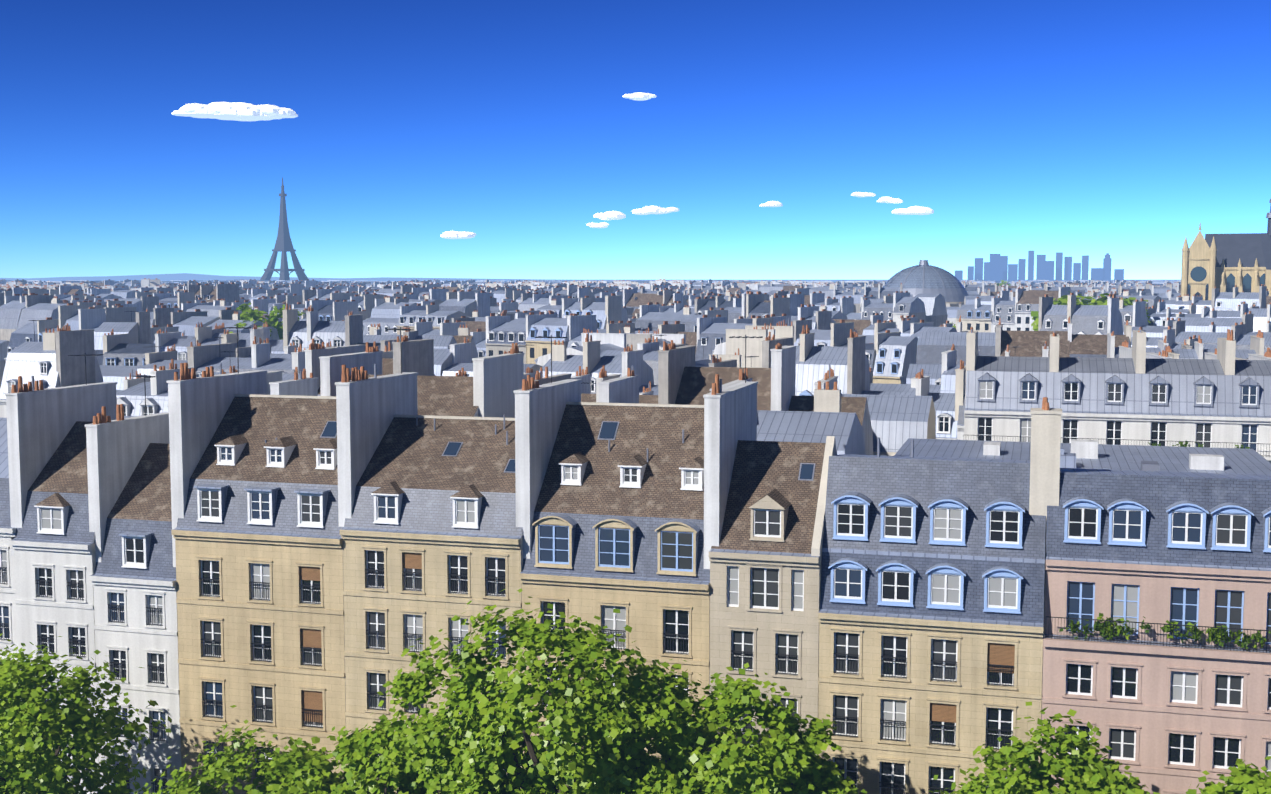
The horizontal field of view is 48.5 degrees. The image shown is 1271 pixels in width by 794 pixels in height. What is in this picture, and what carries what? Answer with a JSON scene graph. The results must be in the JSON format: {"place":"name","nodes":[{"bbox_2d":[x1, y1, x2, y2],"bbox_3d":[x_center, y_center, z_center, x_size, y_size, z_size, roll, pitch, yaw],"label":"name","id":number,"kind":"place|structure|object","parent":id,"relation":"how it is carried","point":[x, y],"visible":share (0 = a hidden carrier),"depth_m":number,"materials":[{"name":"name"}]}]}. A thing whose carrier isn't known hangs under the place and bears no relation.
{"place":"outdoors","nodes":[
{"label":"outdoors","id":0,"kind":"place"},
{"bbox_2d":[260,177,308,280],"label":"eiffel tower","id":1,"kind":"structure","parent":0,"point":[283,244],"depth_m":4137.84,"materials":[{"name":"grey metal"}]},
{"bbox_2d":[171,92,933,238],"bbox_3d":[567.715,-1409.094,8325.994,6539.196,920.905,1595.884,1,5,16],"label":"cloud","id":2,"kind":"structure","parent":0,"point":[238,111],"depth_m":8620.56,"materials":[{"name":"white"}]},
{"bbox_2d":[0,278,1180,325],"bbox_3d":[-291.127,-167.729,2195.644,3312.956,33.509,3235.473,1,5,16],"label":"city buildings","id":3,"kind":"structure","parent":0,"point":[501,289],"depth_m":725.22,"materials":[{"name":"grey stone"}]},
{"bbox_2d":[0,325,1270,793],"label":"buildings","id":4,"kind":"structure","parent":0,"point":[208,551],"depth_m":69.81,"materials":[{"name":"beige stone"}]},
{"bbox_2d":[0,304,1270,474],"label":"city buildings","id":5,"kind":"structure","parent":0,"point":[1122,403],"depth_m":113.38,"materials":[{"name":"beige stone"}]},
{"bbox_2d":[0,0,1270,279],"label":"sky","id":6,"kind":"structure","parent":0,"point":[1121,129],"materials":[{"name":"blue"}]},
{"bbox_2d":[955,251,1123,280],"bbox_3d":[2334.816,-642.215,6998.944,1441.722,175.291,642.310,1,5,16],"label":"distant skyscrapers","id":7,"kind":"structure","parent":0,"point":[997,267],"depth_m":7100.49,"materials":[{"name":"blue glass"}]},
{"label":"ground","id":8,"kind":"structure","parent":0,"visible":0},
{"bbox_2d":[0,273,1178,281],"bbox_3d":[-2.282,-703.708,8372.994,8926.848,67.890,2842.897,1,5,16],"label":"distant hills","id":9,"kind":"structure","parent":8,"relation":"on","point":[179,276],"depth_m":9076.76,"materials":[{"name":"blue stone"}]},
{"bbox_2d":[0,280,1270,793],"bbox_3d":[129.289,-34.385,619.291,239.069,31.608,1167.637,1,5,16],"label":"trees","id":10,"kind":"object","parent":8,"relation":"on","point":[604,728],"visible":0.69,"depth_m":58.82,"materials":[{"name":"green plant"}]},
{"bbox_2d":[0,282,1270,386],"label":"city buildings","id":11,"kind":"structure","parent":8,"relation":"on","point":[890,327],"depth_m":315.50,"materials":[{"name":"grey stone"}]},
{"bbox_2d":[883,260,967,306],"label":"dome","id":12,"kind":"structure","parent":8,"relation":"on","point":[923,277],"depth_m":572.87,"materials":[{"name":"grey metal"}]},
{"bbox_2d":[1181,199,1270,299],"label":"saint eustache church","id":13,"kind":"structure","parent":8,"relation":"on","point":[1228,262],"depth_m":548.90,"materials":[{"name":"beige stone"}]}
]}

